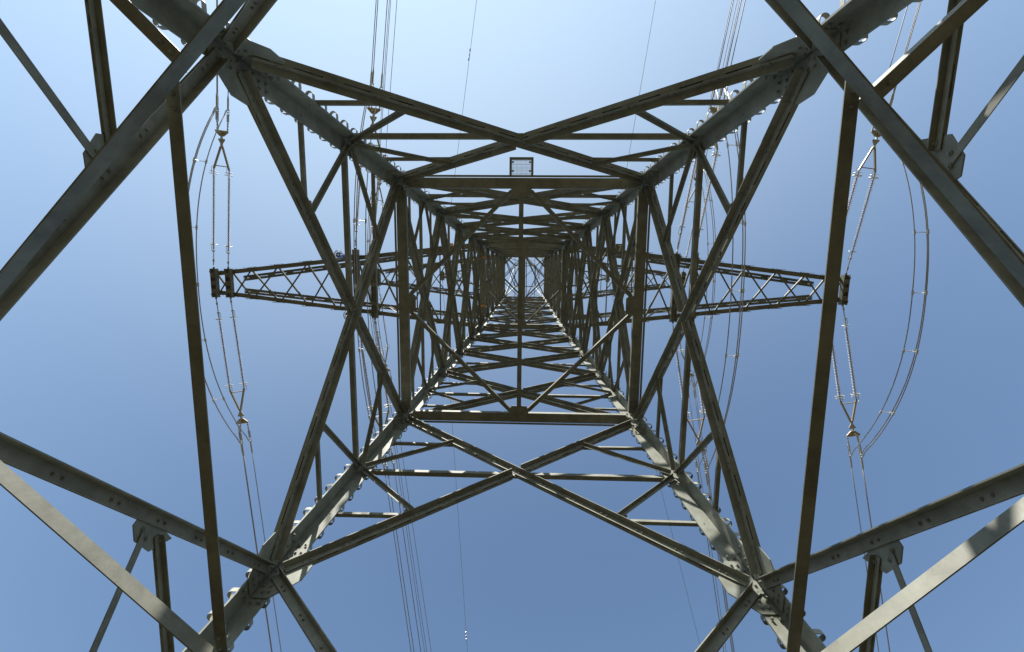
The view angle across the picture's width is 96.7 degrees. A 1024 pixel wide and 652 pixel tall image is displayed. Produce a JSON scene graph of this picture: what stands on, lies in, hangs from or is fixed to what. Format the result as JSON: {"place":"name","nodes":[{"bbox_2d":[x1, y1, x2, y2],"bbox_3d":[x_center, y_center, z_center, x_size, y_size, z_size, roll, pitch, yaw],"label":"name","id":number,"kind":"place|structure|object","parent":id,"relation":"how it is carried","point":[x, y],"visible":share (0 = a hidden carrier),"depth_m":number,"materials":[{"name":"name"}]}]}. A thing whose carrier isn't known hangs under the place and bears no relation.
{"place":"outdoors","nodes":[
{"label":"outdoors","id":0,"kind":"place"},
{"bbox_2d":[0,0,1023,651],"label":"sky","id":1,"kind":"structure","parent":0,"point":[95,372],"materials":[{"name":"blue"}]},
{"bbox_3d":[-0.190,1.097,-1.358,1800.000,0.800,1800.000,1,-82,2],"label":"ground","id":2,"kind":"structure","parent":0,"visible":0},
{"bbox_2d":[0,0,1023,651],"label":"transmission tower","id":3,"kind":"structure","parent":2,"relation":"on","point":[798,68],"depth_m":6.42,"materials":[{"name":"metal"}]},
{"bbox_2d":[209,92,233,266],"bbox_3d":[-11.250,-5.477,17.461,0.923,0.620,6.420,8,-78,1],"label":"insulator set","id":4,"kind":"object","parent":3,"relation":"attached to","point":[221,133],"visible":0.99,"depth_m":17.46,"materials":[{"name":"metal"}]},
{"bbox_2d":[188,112,246,439],"bbox_3d":[-10.928,-1.548,16.551,0.464,2.556,12.534,0,-82,2],"label":"jumper loop","id":5,"kind":"object","parent":4,"relation":"hanging from","point":[190,178],"visible":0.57,"depth_m":16.04,"materials":[{"name":"metal"}]},
{"bbox_2d":[216,0,228,95],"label":"conductor bundle","id":6,"kind":"object","parent":4,"relation":"attached to","point":[217,74],"visible":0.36,"depth_m":16.68,"materials":[{"name":"metal"}]},
{"bbox_2d":[215,297,252,455],"bbox_3d":[-11.236,2.031,18.304,0.923,0.620,6.420,-8,-90,3],"label":"insulator set","id":7,"kind":"object","parent":3,"relation":"attached to","point":[241,420],"visible":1,"depth_m":18.43,"materials":[{"name":"glass"}]},
{"bbox_2d":[243,453,281,651],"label":"conductor bundle","id":8,"kind":"object","parent":7,"relation":"attached to","point":[256,544],"visible":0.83,"depth_m":18.49,"materials":[{"name":"metal"}]},
{"bbox_2d":[334,250,344,259],"bbox_3d":[-6.392,-2.659,17.075,0.721,2.084,0.364,1,-82,2],"label":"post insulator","id":9,"kind":"object","parent":3,"relation":"attached to","point":[339,254],"visible":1,"depth_m":16.34,"materials":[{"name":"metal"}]},
{"bbox_2d":[355,69,382,245],"bbox_3d":[-5.406,-6.190,17.174,1.023,0.620,6.420,8,-78,1],"label":"insulator set","id":10,"kind":"object","parent":3,"relation":"attached to","point":[371,109],"visible":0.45,"depth_m":17.00,"materials":[{"name":"metal"}]},
{"bbox_2d":[353,106,389,455],"bbox_3d":[-5.091,-1.468,16.373,0.464,2.556,14.133,0,-82,2],"label":"jumper loop","id":11,"kind":"object","parent":10,"relation":"hanging from","point":[354,221],"visible":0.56,"depth_m":15.47,"materials":[{"name":"metal"}]},
{"bbox_2d":[371,0,387,71],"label":"conductor bundle","id":12,"kind":"object","parent":10,"relation":"attached to","point":[375,35],"visible":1,"depth_m":16.36,"materials":[{"name":"metal"}]},
{"bbox_2d":[359,319,394,477],"bbox_3d":[-5.407,2.904,18.235,1.023,0.620,6.420,-8,-90,3],"label":"insulator set","id":13,"kind":"object","parent":3,"relation":"attached to","point":[386,397],"visible":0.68,"depth_m":18.35,"materials":[{"name":"glass"}]},
{"bbox_2d":[385,476,420,651],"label":"conductor bundle","id":14,"kind":"object","parent":13,"relation":"attached to","point":[402,573],"visible":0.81,"depth_m":18.42,"materials":[{"name":"metal"}]},
{"bbox_2d":[369,154,385,266],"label":"insulator set","id":15,"kind":"object","parent":3,"relation":"attached to","point":[379,183],"visible":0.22,"depth_m":26.13,"materials":[{"name":"metal"}]},
{"bbox_2d":[367,175,387,370],"bbox_3d":[-7.457,-2.711,25.213,0.464,2.556,12.374,0,-82,2],"label":"jumper loop","id":16,"kind":"object","parent":15,"relation":"hanging from","point":[368,240],"visible":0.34,"depth_m":24.58,"materials":[{"name":"metal"}]},
{"bbox_2d":[378,0,396,153],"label":"conductor bundle","id":17,"kind":"object","parent":15,"relation":"attached to","point":[386,62],"visible":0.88,"depth_m":24.55,"materials":[{"name":"metal"}]},
{"bbox_2d":[369,286,391,379],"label":"insulator set","id":18,"kind":"object","parent":3,"relation":"attached to","point":[386,336],"visible":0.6,"depth_m":27.07,"materials":[{"name":"glass"}]},
{"bbox_2d":[389,398,430,651],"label":"conductor bundle","id":19,"kind":"object","parent":18,"relation":"attached to","point":[411,548],"visible":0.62,"depth_m":27.15,"materials":[{"name":"metal"}]},
{"bbox_2d":[442,0,476,651],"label":"earth wire","id":20,"kind":"object","parent":3,"relation":"attached to","point":[444,310],"visible":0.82,"depth_m":31.05,"materials":[{"name":"metal"}]},
{"bbox_2d":[608,0,699,643],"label":"earth wire","id":21,"kind":"object","parent":3,"relation":"attached to","point":[613,300],"visible":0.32,"depth_m":31.19,"materials":[{"name":"metal"}]},
{"bbox_2d":[676,322,696,397],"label":"insulator set","id":22,"kind":"object","parent":3,"relation":"attached to","point":[693,385],"visible":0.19,"depth_m":26.55,"materials":[{"name":"glass"}]},
{"bbox_2d":[689,397,733,651],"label":"conductor bundle","id":23,"kind":"object","parent":22,"relation":"attached to","point":[711,499],"visible":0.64,"depth_m":26.62,"materials":[{"name":"metal"}]},
{"bbox_2d":[672,325,709,485],"bbox_3d":[7.166,3.075,17.852,1.023,0.620,6.420,-8,-90,3],"label":"insulator set","id":24,"kind":"object","parent":3,"relation":"attached to","point":[698,442],"visible":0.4,"depth_m":17.99,"materials":[{"name":"glass"}]},
{"bbox_2d":[699,483,734,651],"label":"conductor bundle","id":25,"kind":"object","parent":24,"relation":"attached to","point":[722,585],"visible":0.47,"depth_m":18.05,"materials":[{"name":"metal"}]},
{"bbox_2d":[676,155,706,270],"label":"insulator set","id":26,"kind":"object","parent":3,"relation":"attached to","point":[694,178],"visible":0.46,"depth_m":25.87,"materials":[{"name":"metal"}]},
{"bbox_2d":[689,169,715,386],"bbox_3d":[10.413,-2.467,24.669,0.464,2.556,12.374,0,-82,2],"label":"jumper loop","id":27,"kind":"object","parent":26,"relation":"hanging from","point":[714,281],"visible":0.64,"depth_m":23.93,"materials":[{"name":"metal"}]},
{"bbox_2d":[706,0,739,154],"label":"conductor bundle","id":28,"kind":"object","parent":26,"relation":"attached to","point":[727,46],"visible":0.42,"depth_m":23.83,"materials":[{"name":"metal"}]},
{"bbox_2d":[677,86,727,248],"bbox_3d":[7.167,-6.018,16.791,1.023,0.620,6.420,8,-78,1],"label":"insulator set","id":29,"kind":"object","parent":3,"relation":"attached to","point":[714,109],"visible":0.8,"depth_m":17.04,"materials":[{"name":"metal"}]},
{"bbox_2d":[698,87,745,469],"bbox_3d":[7.482,-1.297,15.991,0.464,2.556,14.133,0,-82,2],"label":"jumper loop","id":30,"kind":"object","parent":29,"relation":"hanging from","point":[743,222],"visible":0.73,"depth_m":15.14,"materials":[{"name":"metal"}]},
{"bbox_2d":[718,0,745,68],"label":"conductor bundle","id":31,"kind":"object","parent":29,"relation":"attached to","point":[733,34],"visible":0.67,"depth_m":15.98,"materials":[{"name":"metal"}]},
{"bbox_2d":[832,305,864,469],"bbox_3d":[13.010,2.362,17.565,0.923,0.620,6.420,-8,-90,3],"label":"insulator set","id":32,"kind":"object","parent":3,"relation":"attached to","point":[852,432],"visible":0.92,"depth_m":17.69,"materials":[{"name":"glass"}]},
{"bbox_2d":[851,468,889,651],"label":"conductor bundle","id":33,"kind":"object","parent":32,"relation":"attached to","point":[864,554],"visible":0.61,"depth_m":17.76,"materials":[{"name":"metal"}]},
{"bbox_2d":[846,91,893,272],"bbox_3d":[12.996,-5.146,16.723,0.923,0.620,6.420,8,-78,1],"label":"insulator set","id":34,"kind":"object","parent":3,"relation":"attached to","point":[876,135],"visible":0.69,"depth_m":16.79,"materials":[{"name":"metal"}]},
{"bbox_2d":[852,161,929,452],"bbox_3d":[13.318,-1.217,15.812,0.464,2.556,12.534,0,-82,2],"label":"jumper loop","id":35,"kind":"object","parent":34,"relation":"hanging from","point":[916,350],"visible":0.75,"depth_m":14.97,"materials":[{"name":"metal"}]},
{"bbox_2d":[889,2,920,93],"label":"conductor bundle","id":36,"kind":"object","parent":34,"relation":"attached to","point":[916,14],"visible":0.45,"depth_m":15.76,"materials":[{"name":"metal"}]}
]}

